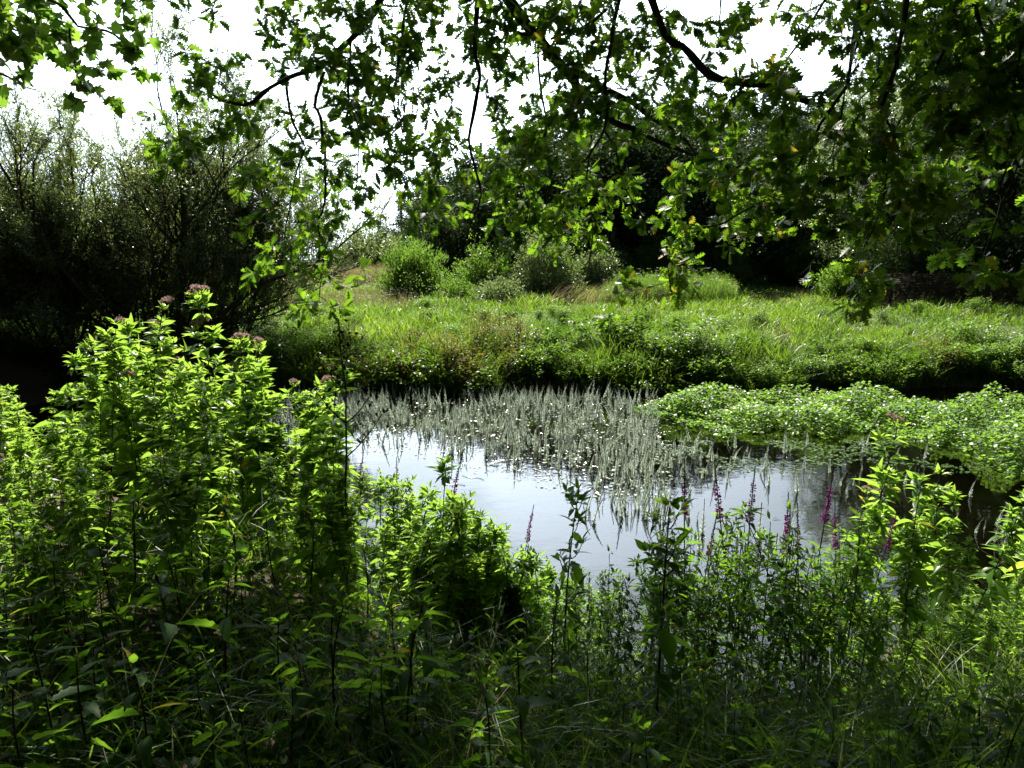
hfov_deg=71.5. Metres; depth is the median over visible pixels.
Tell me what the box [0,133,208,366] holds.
willow tree
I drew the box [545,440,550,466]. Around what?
mares tail
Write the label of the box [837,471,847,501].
mares tail
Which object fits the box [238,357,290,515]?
hemp agrimony
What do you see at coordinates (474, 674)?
young herb
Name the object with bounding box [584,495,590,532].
mares tail
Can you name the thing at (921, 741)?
young herb
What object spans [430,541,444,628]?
hemp agrimony
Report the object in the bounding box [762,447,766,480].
mares tail
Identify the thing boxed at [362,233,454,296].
willow bush
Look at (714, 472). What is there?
mares tail
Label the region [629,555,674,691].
broad willowherb
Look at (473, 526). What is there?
hemp agrimony
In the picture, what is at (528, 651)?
young herb
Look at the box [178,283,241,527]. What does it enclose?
hemp agrimony
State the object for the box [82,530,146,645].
young herb
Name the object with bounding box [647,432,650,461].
mares tail
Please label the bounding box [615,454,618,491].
mares tail
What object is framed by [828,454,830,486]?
mares tail
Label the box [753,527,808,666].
broad willowherb
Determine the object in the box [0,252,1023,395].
meadow grass
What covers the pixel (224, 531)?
young herb
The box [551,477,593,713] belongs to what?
wilting herb
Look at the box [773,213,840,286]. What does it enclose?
hazel bush
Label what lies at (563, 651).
willowherb
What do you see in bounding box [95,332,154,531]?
hemp agrimony
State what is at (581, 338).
bank herb
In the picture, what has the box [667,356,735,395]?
bank herb
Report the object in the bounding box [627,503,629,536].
mares tail
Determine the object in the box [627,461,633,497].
mares tail
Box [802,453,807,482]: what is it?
mares tail
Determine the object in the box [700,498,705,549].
mares tail
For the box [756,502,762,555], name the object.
mares tail
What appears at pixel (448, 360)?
bank herb
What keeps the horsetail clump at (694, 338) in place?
on the ground at (500, 496)
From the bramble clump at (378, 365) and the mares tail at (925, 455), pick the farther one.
the bramble clump at (378, 365)
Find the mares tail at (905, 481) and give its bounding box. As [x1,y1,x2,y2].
[903,466,911,503]
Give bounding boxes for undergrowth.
[0,455,1023,767]
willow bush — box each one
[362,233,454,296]
[441,228,518,290]
[506,221,590,297]
[548,246,607,286]
[570,236,626,291]
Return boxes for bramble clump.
[2,335,90,364]
[38,375,110,390]
[153,324,255,351]
[220,327,323,358]
[240,361,278,379]
[240,363,291,382]
[295,342,446,387]
[349,356,414,374]
[356,347,441,377]
[366,360,470,402]
[385,356,484,380]
[399,367,446,379]
[424,351,535,380]
[496,352,593,378]
[595,373,636,389]
[614,378,657,396]
[624,373,702,397]
[679,376,754,399]
[723,369,807,391]
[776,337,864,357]
[779,350,833,360]
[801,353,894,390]
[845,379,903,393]
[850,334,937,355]
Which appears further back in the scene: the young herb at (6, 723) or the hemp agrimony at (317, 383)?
the hemp agrimony at (317, 383)
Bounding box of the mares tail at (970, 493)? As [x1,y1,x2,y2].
[968,479,976,513]
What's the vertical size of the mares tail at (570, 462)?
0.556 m
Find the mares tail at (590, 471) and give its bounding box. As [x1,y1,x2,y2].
[589,451,595,487]
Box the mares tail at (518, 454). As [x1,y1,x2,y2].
[515,439,520,471]
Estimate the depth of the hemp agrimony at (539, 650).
3.35 m
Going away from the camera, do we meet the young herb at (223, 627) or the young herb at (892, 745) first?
the young herb at (892, 745)
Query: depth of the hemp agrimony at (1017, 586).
3.82 m
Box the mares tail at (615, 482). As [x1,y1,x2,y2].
[613,468,617,498]
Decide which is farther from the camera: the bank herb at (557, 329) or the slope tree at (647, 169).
the slope tree at (647, 169)
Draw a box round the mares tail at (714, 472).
[712,455,716,487]
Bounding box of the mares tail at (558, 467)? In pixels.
[557,453,561,480]
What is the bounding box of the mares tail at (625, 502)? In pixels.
[621,481,627,524]
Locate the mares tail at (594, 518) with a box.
[590,498,603,544]
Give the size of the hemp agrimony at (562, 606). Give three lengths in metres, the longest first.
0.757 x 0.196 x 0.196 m
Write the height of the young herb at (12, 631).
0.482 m
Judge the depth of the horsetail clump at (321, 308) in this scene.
19.57 m
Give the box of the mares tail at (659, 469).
[651,457,667,490]
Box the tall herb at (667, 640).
[617,495,697,736]
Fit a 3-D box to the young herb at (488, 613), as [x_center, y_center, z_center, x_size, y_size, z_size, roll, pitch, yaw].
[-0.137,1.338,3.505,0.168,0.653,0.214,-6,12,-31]
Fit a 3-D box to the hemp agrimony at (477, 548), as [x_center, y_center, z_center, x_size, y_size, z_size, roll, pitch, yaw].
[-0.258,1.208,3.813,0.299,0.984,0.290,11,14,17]
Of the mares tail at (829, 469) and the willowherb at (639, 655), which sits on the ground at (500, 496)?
the willowherb at (639, 655)
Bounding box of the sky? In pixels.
[0,0,1015,256]
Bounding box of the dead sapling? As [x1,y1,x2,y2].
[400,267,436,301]
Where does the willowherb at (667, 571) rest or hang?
on the ground at (500, 496)
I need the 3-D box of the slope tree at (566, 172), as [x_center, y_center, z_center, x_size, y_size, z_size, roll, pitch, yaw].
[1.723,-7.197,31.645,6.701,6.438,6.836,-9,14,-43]
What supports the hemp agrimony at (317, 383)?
on the ground at (500, 496)
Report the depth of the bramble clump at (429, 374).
13.37 m
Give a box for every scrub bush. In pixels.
[0,303,145,335]
[80,192,235,336]
[142,268,275,332]
[307,217,400,269]
[310,240,364,263]
[423,228,480,282]
[491,226,544,279]
[624,246,681,277]
[738,212,811,276]
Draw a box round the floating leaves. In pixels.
[230,396,992,498]
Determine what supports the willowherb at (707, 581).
on the ground at (500, 496)
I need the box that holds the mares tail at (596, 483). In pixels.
[591,460,600,505]
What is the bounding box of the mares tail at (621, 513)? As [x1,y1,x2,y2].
[618,486,623,535]
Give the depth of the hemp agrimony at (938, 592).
4.34 m
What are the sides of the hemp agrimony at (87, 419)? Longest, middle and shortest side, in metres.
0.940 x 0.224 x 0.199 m
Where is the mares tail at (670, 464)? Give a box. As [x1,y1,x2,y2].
[669,449,672,467]
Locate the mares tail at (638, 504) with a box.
[637,488,640,522]
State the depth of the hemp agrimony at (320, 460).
3.93 m
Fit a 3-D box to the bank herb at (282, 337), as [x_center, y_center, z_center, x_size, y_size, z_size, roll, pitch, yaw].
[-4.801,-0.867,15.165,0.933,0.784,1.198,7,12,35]
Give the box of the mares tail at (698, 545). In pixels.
[696,520,701,568]
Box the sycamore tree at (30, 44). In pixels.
[0,0,164,119]
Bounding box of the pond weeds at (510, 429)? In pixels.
[175,376,870,472]
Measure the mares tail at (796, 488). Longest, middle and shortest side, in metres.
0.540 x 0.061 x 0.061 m
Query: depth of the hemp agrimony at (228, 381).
5.48 m
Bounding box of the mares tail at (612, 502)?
[610,484,614,520]
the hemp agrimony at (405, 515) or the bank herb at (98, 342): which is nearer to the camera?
the hemp agrimony at (405, 515)
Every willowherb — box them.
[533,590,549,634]
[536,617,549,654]
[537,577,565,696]
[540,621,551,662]
[540,637,555,692]
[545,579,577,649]
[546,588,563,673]
[555,632,575,686]
[560,595,583,696]
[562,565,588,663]
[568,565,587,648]
[568,599,597,680]
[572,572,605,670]
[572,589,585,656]
[581,627,596,700]
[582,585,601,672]
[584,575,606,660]
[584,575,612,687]
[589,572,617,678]
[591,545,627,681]
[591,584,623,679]
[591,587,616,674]
[595,573,634,690]
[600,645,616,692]
[601,579,636,691]
[606,571,648,700]
[607,569,629,685]
[611,595,635,712]
[619,597,642,686]
[627,554,662,687]
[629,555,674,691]
[629,635,643,680]
[631,559,676,693]
[633,550,670,681]
[633,625,650,690]
[636,527,683,672]
[638,542,670,687]
[641,508,686,677]
[643,530,676,680]
[648,599,678,699]
[652,530,694,694]
[664,555,694,684]
[665,572,697,685]
[667,554,702,699]
[670,555,702,702]
[676,526,702,680]
[677,574,706,674]
[678,525,733,675]
[678,577,713,713]
[680,574,714,689]
[688,522,735,692]
[688,574,720,677]
[694,523,742,690]
[695,588,723,687]
[696,515,743,688]
[697,589,735,692]
[699,559,737,685]
[712,506,761,673]
[713,551,753,697]
[714,529,760,692]
[716,557,766,694]
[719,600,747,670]
[727,512,779,699]
[730,501,810,732]
[730,573,765,695]
[732,607,761,691]
[734,510,794,707]
[742,546,771,684]
[751,609,792,695]
[752,500,813,687]
[752,522,809,726]
[752,608,785,707]
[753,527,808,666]
[755,605,774,684]
[759,560,805,711]
[762,538,810,732]
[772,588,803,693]
[782,561,831,720]
[783,545,828,698]
[785,590,831,704]
[787,577,854,710]
[794,540,850,674]
[800,543,829,684]
[801,545,837,687]
[801,552,849,702]
[807,573,836,704]
[811,527,885,690]
[811,560,854,691]
[812,527,854,683]
[812,527,880,694]
[819,585,847,684]
[821,521,861,676]
[822,531,877,714]
[824,532,866,693]
[825,507,878,705]
[832,584,868,701]
[834,539,866,665]
[850,578,891,729]
[864,613,879,691]
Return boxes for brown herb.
[314,359,355,386]
[319,356,357,385]
[329,317,369,348]
[340,345,368,380]
[354,357,416,393]
[376,339,425,390]
[384,323,425,349]
[392,353,448,395]
[405,326,492,368]
[412,332,444,349]
[425,334,476,354]
[441,350,484,396]
[447,334,502,385]
[460,364,511,395]
[461,308,506,351]
[467,306,524,348]
[482,352,521,384]
[495,341,536,376]
[496,312,548,350]
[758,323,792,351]
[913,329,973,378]
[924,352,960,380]
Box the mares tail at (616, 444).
[614,431,619,471]
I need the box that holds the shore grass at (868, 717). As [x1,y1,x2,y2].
[0,477,1023,767]
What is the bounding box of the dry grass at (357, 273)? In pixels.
[272,260,1021,347]
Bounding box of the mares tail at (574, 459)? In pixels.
[566,446,584,479]
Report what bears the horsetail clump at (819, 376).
on the ground at (500, 496)
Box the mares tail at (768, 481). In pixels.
[767,465,770,496]
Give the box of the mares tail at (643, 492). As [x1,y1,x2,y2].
[641,478,647,498]
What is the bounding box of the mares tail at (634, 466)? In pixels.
[632,447,636,491]
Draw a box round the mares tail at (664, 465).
[663,446,668,481]
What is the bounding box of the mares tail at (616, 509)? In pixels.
[615,487,622,529]
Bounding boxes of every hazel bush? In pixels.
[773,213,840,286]
[807,262,868,303]
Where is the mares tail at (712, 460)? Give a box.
[711,450,713,473]
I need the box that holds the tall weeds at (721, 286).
[598,268,741,305]
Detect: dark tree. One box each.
[848,0,1009,230]
[910,0,1011,251]
[912,0,1023,296]
[956,26,1023,262]
[978,0,1018,249]
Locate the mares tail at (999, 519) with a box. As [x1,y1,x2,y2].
[995,503,1008,530]
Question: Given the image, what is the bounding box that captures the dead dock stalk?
[306,303,390,573]
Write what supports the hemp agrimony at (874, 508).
on the ground at (500, 496)
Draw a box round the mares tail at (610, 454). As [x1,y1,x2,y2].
[609,436,613,465]
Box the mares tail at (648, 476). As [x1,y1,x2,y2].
[647,465,649,486]
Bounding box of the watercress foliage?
[633,380,1023,479]
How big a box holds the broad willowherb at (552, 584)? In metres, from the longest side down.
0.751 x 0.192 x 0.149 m
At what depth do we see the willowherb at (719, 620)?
3.30 m
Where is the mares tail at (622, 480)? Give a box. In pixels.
[620,458,624,499]
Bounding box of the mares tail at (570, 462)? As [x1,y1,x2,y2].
[568,441,572,484]
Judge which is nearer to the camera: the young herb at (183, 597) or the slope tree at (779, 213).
the young herb at (183, 597)
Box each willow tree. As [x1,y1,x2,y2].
[0,0,401,369]
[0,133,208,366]
[0,194,58,328]
[77,126,366,342]
[798,41,993,271]
[863,21,1014,277]
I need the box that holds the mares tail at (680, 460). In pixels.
[678,442,681,477]
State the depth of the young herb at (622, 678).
2.67 m
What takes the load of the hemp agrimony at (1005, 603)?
on the ground at (500, 496)
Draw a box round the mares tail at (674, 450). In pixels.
[672,432,676,463]
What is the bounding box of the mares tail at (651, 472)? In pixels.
[647,452,654,488]
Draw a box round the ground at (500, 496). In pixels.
[0,222,1023,767]
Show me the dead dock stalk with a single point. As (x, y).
(345, 388)
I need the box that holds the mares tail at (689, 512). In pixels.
[687,497,690,527]
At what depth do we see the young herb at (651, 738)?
2.26 m
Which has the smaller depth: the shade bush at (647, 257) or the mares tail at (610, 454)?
the mares tail at (610, 454)
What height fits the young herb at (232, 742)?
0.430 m
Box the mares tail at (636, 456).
[631,441,638,482]
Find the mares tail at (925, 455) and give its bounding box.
[922,441,926,470]
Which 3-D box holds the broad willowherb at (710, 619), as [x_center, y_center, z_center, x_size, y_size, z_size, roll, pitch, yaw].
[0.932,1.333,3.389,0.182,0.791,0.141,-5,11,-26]
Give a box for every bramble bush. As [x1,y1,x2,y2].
[427,274,480,303]
[467,269,528,304]
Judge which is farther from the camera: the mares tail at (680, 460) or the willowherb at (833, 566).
the mares tail at (680, 460)
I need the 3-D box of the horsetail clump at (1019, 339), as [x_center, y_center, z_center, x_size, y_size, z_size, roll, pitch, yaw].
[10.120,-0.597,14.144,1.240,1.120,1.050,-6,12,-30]
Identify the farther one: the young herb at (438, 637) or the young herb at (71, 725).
the young herb at (438, 637)
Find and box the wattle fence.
[864,269,1023,308]
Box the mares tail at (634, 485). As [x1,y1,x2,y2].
[633,470,637,499]
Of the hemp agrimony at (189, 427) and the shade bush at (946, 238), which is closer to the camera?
the hemp agrimony at (189, 427)
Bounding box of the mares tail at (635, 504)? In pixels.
[633,492,636,518]
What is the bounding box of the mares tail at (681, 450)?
[679,429,682,467]
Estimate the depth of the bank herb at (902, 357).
13.87 m
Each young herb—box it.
[0,500,38,585]
[0,507,33,585]
[0,562,19,653]
[0,581,28,667]
[0,621,20,657]
[0,627,51,761]
[0,631,103,767]
[0,661,33,767]
[0,669,69,767]
[0,680,37,765]
[1,550,51,623]
[10,552,47,619]
[12,570,51,642]
[14,540,64,614]
[17,535,87,638]
[25,643,100,741]
[33,646,119,767]
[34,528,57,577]
[46,570,95,655]
[54,554,97,625]
[58,589,107,695]
[59,707,90,754]
[61,578,98,648]
[63,636,119,733]
[69,562,127,658]
[74,619,144,726]
[82,500,141,593]
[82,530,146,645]
[86,677,136,766]
[89,604,147,703]
[90,648,186,767]
[94,588,106,618]
[97,487,172,613]
[109,704,133,754]
[115,506,157,585]
[126,553,190,652]
[131,643,179,719]
[133,555,197,700]
[138,550,224,665]
[144,629,169,685]
[147,545,221,660]
[147,691,177,748]
[149,651,172,701]
[161,632,214,717]
[168,663,222,767]
[172,645,201,690]
[175,528,233,649]
[176,561,271,739]
[187,555,210,597]
[192,719,244,767]
[194,645,250,726]
[209,525,257,626]
[213,495,250,590]
[216,563,265,646]
[221,702,280,767]
[229,587,268,642]
[230,520,267,593]
[233,561,262,620]
[241,507,294,613]
[245,612,296,731]
[258,675,321,767]
[266,641,283,699]
[269,593,302,651]
[272,622,330,759]
[277,623,346,739]
[279,571,310,627]
[285,672,333,757]
[286,508,336,619]
[291,585,389,763]
[307,584,368,702]
[326,544,374,618]
[327,722,367,767]
[339,670,396,767]
[342,543,389,643]
[347,597,385,679]
[347,665,384,737]
[352,648,414,767]
[362,596,410,695]
[370,616,446,767]
[372,677,395,736]
[375,585,458,724]
[376,586,399,638]
[376,660,399,720]
[381,676,419,755]
[391,583,435,668]
[397,584,453,722]
[399,599,458,689]
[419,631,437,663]
[434,619,474,692]
[438,652,468,716]
[444,625,487,699]
[448,667,524,767]
[457,704,482,753]
[461,595,509,671]
[462,649,509,726]
[466,639,559,767]
[468,672,491,729]
[480,627,508,687]
[495,595,546,682]
[506,591,547,683]
[509,621,539,678]
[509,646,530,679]
[510,606,547,672]
[524,583,594,712]
[547,621,588,720]
[565,638,625,743]
[592,712,620,767]
[598,689,622,744]
[602,694,638,765]
[605,712,652,767]
[606,674,631,739]
[618,714,670,767]
[622,647,676,745]
[624,706,662,767]
[628,697,657,746]
[631,650,652,734]
[650,708,692,767]
[651,654,718,754]
[651,680,704,766]
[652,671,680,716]
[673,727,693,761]
[678,665,720,734]
[683,653,716,746]
[707,649,753,726]
[707,677,765,767]
[709,701,760,767]
[711,648,740,729]
[717,719,733,767]
[721,718,752,765]
[735,675,758,750]
[739,669,777,750]
[742,699,776,759]
[765,702,801,760]
[772,666,820,763]
[796,691,863,767]
[814,680,866,748]
[873,687,935,764]
[877,692,930,765]
[878,739,895,767]
[879,688,913,745]
[891,708,942,767]
[905,690,946,763]
[919,691,951,767]
[923,679,972,755]
[937,681,989,766]
[945,691,1004,765]
[949,675,986,745]
[951,654,1007,746]
[958,723,991,767]
[959,686,1023,766]
[959,715,992,764]
[961,700,1023,767]
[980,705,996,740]
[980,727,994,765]
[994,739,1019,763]
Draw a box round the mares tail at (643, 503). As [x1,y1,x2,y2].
[640,488,649,523]
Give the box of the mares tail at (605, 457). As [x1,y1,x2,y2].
[603,443,608,474]
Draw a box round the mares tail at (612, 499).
[609,489,617,519]
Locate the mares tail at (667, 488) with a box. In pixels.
[664,475,671,508]
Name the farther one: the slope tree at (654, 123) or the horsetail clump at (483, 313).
the slope tree at (654, 123)
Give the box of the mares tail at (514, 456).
[512,440,516,479]
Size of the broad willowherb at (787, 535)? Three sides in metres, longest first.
1.346 x 0.317 x 0.261 m
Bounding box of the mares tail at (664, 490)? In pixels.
[663,477,666,510]
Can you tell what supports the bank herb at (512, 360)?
on the ground at (500, 496)
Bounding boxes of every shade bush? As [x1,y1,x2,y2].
[566,225,645,284]
[625,221,710,279]
[680,225,767,288]
[807,221,937,301]
[885,207,1005,301]
[931,200,1023,300]
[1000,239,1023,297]
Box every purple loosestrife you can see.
[233,433,255,548]
[350,446,364,566]
[395,456,402,586]
[444,449,463,524]
[525,505,533,571]
[637,507,667,688]
[670,458,702,669]
[687,511,717,666]
[713,459,751,675]
[729,466,759,679]
[757,510,790,698]
[773,492,800,682]
[787,503,810,701]
[795,471,833,686]
[826,503,850,694]
[848,509,897,670]
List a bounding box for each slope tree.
[367,217,404,240]
[371,228,406,252]
[382,210,457,277]
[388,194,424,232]
[398,203,446,233]
[400,181,476,238]
[402,198,487,279]
[409,177,453,200]
[412,167,475,220]
[429,177,532,278]
[441,144,509,212]
[453,148,578,277]
[468,144,516,187]
[485,111,570,155]
[492,146,628,257]
[505,126,582,154]
[511,132,585,163]
[534,113,621,151]
[540,141,588,239]
[541,135,670,265]
[550,109,698,272]
[567,132,683,222]
[572,111,638,134]
[592,128,790,277]
[593,115,755,256]
[610,124,710,218]
[613,96,694,138]
[644,100,698,139]
[667,94,741,145]
[684,145,831,267]
[693,112,759,158]
[693,146,819,258]
[703,96,782,142]
[738,125,802,182]
[747,106,811,148]
[749,140,860,257]
[750,133,835,161]
[759,102,818,136]
[791,105,869,153]
[800,158,898,258]
[802,135,841,202]
[817,86,870,138]
[863,216,974,265]
[969,194,1017,261]
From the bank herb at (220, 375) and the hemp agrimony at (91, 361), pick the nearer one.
the hemp agrimony at (91, 361)
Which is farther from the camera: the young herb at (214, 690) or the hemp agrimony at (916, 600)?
the hemp agrimony at (916, 600)
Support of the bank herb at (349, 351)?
on the ground at (500, 496)
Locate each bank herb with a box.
[26,344,76,372]
[33,322,63,344]
[42,333,83,358]
[46,371,76,390]
[51,329,81,343]
[53,347,147,395]
[57,351,99,380]
[67,342,106,359]
[77,335,116,353]
[123,329,166,376]
[139,323,187,341]
[152,352,195,372]
[173,342,234,378]
[175,348,242,385]
[200,328,241,353]
[207,368,239,383]
[250,333,334,378]
[259,325,318,343]
[268,344,288,366]
[288,358,335,385]
[298,326,368,357]
[321,319,351,328]
[332,335,368,370]
[344,313,364,324]
[351,335,391,360]
[356,370,379,384]
[359,360,385,376]
[375,343,412,361]
[382,339,398,351]
[387,345,457,386]
[402,324,437,338]
[431,346,452,369]
[450,365,496,402]
[456,301,484,314]
[472,318,507,334]
[482,378,508,398]
[489,337,525,352]
[494,349,517,378]
[496,305,525,320]
[505,356,551,393]
[506,340,570,382]
[509,342,559,367]
[513,321,571,348]
[524,340,569,369]
[531,358,562,380]
[544,363,579,386]
[547,331,584,345]
[552,346,595,377]
[560,305,651,344]
[561,354,603,371]
[564,365,607,382]
[567,331,598,348]
[568,354,618,384]
[584,358,612,390]
[597,358,628,379]
[602,312,673,350]
[609,350,674,378]
[611,347,638,378]
[611,351,660,373]
[627,333,674,360]
[632,353,693,383]
[634,335,653,349]
[637,305,655,321]
[644,329,687,357]
[644,333,717,368]
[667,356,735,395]
[668,359,698,380]
[677,351,704,377]
[726,355,753,372]
[737,318,761,331]
[737,356,769,371]
[745,310,767,324]
[747,352,792,381]
[749,331,784,351]
[790,357,820,379]
[798,355,823,375]
[805,341,832,356]
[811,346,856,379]
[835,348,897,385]
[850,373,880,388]
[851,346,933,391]
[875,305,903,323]
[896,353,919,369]
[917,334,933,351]
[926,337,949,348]
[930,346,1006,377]
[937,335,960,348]
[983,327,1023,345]
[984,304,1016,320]
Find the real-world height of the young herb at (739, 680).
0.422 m
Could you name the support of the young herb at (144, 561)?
on the ground at (500, 496)
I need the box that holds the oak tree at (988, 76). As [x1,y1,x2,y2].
[6,0,1023,331]
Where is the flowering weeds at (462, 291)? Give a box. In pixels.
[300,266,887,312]
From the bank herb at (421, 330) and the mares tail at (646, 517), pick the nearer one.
the mares tail at (646, 517)
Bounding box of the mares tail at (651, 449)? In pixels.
[649,437,653,458]
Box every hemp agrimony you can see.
[0,384,34,479]
[0,385,17,454]
[0,387,20,493]
[0,400,10,497]
[0,401,23,489]
[0,402,22,499]
[0,463,23,518]
[0,493,18,555]
[0,541,19,595]
[1,455,28,528]
[4,403,42,513]
[5,432,27,496]
[5,488,20,527]
[7,396,39,504]
[9,385,35,462]
[11,436,37,504]
[11,548,35,621]
[16,508,40,566]
[17,414,33,486]
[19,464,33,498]
[19,466,40,531]
[19,499,61,603]
[25,517,38,577]
[29,454,60,535]
[30,430,46,494]
[32,389,73,530]
[33,448,68,548]
[34,397,63,500]
[36,495,51,547]
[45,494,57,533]
[46,420,72,516]
[48,410,66,483]
[49,384,84,495]
[53,458,95,543]
[54,347,106,503]
[59,418,103,541]
[61,454,99,581]
[62,486,101,596]
[63,450,112,590]
[64,411,104,516]
[64,412,87,514]
[65,448,105,558]
[70,423,108,545]
[75,335,125,494]
[76,334,118,509]
[82,387,104,448]
[83,444,109,541]
[84,396,127,536]
[90,441,127,563]
[91,316,136,539]
[94,313,161,521]
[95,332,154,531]
[98,325,156,531]
[99,335,160,522]
[109,344,157,537]
[112,507,141,600]
[113,330,174,504]
[121,296,177,525]
[124,365,161,530]
[125,347,178,499]
[133,358,195,513]
[137,421,176,566]
[141,319,194,539]
[142,402,189,524]
[143,421,208,580]
[144,446,197,617]
[145,362,188,462]
[155,464,202,592]
[162,370,221,529]
[166,441,219,560]
[170,454,203,588]
[172,452,216,611]
[173,341,239,541]
[177,384,207,530]
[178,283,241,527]
[179,361,232,535]
[180,376,233,547]
[181,387,221,542]
[188,420,224,577]
[190,358,251,518]
[190,410,245,550]
[194,417,240,543]
[197,399,232,553]
[204,373,247,536]
[206,364,246,530]
[210,438,244,563]
[210,535,237,639]
[214,473,236,539]
[220,365,252,542]
[223,375,271,549]
[224,332,264,540]
[229,336,286,549]
[230,374,291,547]
[234,394,281,541]
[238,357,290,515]
[240,346,294,553]
[248,390,293,550]
[251,395,304,554]
[253,418,293,539]
[255,453,294,575]
[265,442,302,541]
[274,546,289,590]
[280,378,323,497]
[284,426,316,551]
[285,519,299,567]
[287,483,322,596]
[288,388,326,564]
[290,407,311,544]
[295,402,336,560]
[295,402,355,558]
[295,465,330,599]
[297,402,331,524]
[298,409,332,559]
[300,375,344,562]
[304,434,350,578]
[308,439,344,554]
[309,364,378,598]
[309,471,353,607]
[309,472,346,586]
[319,375,362,547]
[323,443,365,605]
[326,488,355,601]
[327,514,359,600]
[328,468,362,588]
[337,496,363,595]
[343,552,361,601]
[348,464,378,591]
[354,507,376,590]
[363,539,379,586]
[366,468,392,597]
[368,472,403,579]
[370,516,401,612]
[370,524,394,598]
[372,523,394,595]
[376,480,407,609]
[379,513,401,593]
[381,516,423,616]
[384,486,417,613]
[389,474,419,584]
[392,487,424,586]
[393,494,436,630]
[396,480,442,599]
[399,527,441,632]
[400,538,429,646]
[402,543,424,642]
[406,553,427,631]
[407,496,476,654]
[409,529,435,614]
[415,455,463,583]
[415,525,444,629]
[427,487,453,551]
[429,517,469,649]
[429,555,463,679]
[430,522,478,668]
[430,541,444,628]
[431,522,455,596]
[436,521,450,621]
[438,498,492,660]
[449,555,483,644]
[450,490,476,524]
[453,522,493,665]
[457,551,494,681]
[458,517,493,635]
[460,500,484,641]
[466,523,509,653]
[466,542,487,648]
[466,586,489,670]
[468,500,503,636]
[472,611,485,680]
[478,515,513,634]
[480,559,505,669]
[484,559,511,682]
[489,542,522,660]
[490,542,540,687]
[492,524,512,596]
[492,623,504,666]
[495,585,520,631]
[499,572,534,623]
[499,579,520,652]
[504,583,533,676]
[507,548,549,672]
[507,582,524,676]
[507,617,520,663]
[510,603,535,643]
[512,544,531,585]
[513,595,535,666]
[521,554,559,661]
[526,575,549,636]
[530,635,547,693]
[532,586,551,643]
[535,556,559,646]
[542,559,558,676]
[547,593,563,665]
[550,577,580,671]
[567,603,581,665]
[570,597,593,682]
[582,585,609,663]
[823,457,901,666]
[846,412,911,663]
[847,589,901,703]
[849,598,873,684]
[856,598,881,686]
[861,590,898,702]
[865,576,893,674]
[879,470,943,676]
[881,619,931,721]
[882,493,937,624]
[895,573,931,659]
[896,586,930,660]
[897,463,952,609]
[898,593,912,659]
[902,638,927,690]
[912,517,946,610]
[913,570,929,639]
[919,499,956,637]
[921,484,977,627]
[931,632,943,669]
[932,553,953,620]
[935,489,1023,668]
[935,551,962,635]
[937,535,982,637]
[940,649,950,678]
[946,611,957,649]
[947,597,982,660]
[954,584,977,644]
[959,617,1004,683]
[965,569,980,624]
[967,609,1001,684]
[979,588,1002,655]
[996,528,1023,633]
[997,577,1017,644]
[1001,569,1023,643]
[1002,612,1015,646]
[1004,574,1021,622]
[1006,521,1023,606]
[1009,611,1023,658]
[1016,587,1023,630]
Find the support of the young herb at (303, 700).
on the ground at (500, 496)
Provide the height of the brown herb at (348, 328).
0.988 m
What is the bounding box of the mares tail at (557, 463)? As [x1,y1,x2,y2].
[552,447,564,483]
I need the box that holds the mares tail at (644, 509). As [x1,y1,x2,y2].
[642,494,651,535]
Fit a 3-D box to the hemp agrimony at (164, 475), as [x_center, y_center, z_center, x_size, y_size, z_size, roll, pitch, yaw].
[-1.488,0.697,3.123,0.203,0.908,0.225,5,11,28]
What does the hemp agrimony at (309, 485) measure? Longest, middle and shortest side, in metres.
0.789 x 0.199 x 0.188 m
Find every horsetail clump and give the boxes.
[305,321,346,349]
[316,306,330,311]
[411,296,439,311]
[419,307,439,325]
[441,322,474,341]
[475,306,498,321]
[510,314,533,332]
[525,334,543,345]
[530,308,546,320]
[542,303,564,317]
[552,305,576,326]
[556,340,574,356]
[571,336,594,353]
[591,336,617,350]
[656,314,730,364]
[658,309,695,334]
[669,300,686,311]
[678,351,745,394]
[691,330,751,365]
[698,306,718,316]
[707,311,745,331]
[719,328,750,345]
[740,309,769,325]
[747,362,796,393]
[776,358,802,370]
[785,375,808,392]
[794,354,840,390]
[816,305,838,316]
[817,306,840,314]
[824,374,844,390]
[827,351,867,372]
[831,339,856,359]
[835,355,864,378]
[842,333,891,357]
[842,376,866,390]
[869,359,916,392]
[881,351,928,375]
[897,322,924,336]
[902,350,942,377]
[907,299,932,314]
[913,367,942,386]
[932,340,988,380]
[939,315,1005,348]
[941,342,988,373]
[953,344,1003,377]
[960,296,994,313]
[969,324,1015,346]
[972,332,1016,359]
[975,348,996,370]
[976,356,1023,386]
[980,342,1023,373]
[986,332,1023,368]
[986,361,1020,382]
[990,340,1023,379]
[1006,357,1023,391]
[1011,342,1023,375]
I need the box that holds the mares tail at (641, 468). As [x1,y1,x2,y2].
[639,447,647,481]
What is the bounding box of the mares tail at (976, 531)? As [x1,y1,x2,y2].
[970,518,983,548]
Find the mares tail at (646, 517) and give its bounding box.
[643,498,654,538]
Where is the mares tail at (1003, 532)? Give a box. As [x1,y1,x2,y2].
[998,509,1007,552]
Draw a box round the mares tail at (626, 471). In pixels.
[624,453,627,486]
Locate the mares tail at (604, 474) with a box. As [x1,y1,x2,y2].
[603,460,606,493]
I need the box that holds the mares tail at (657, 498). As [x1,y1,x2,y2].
[655,481,661,525]
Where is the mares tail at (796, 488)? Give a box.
[794,464,799,502]
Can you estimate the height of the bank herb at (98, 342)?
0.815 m
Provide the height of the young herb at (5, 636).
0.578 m

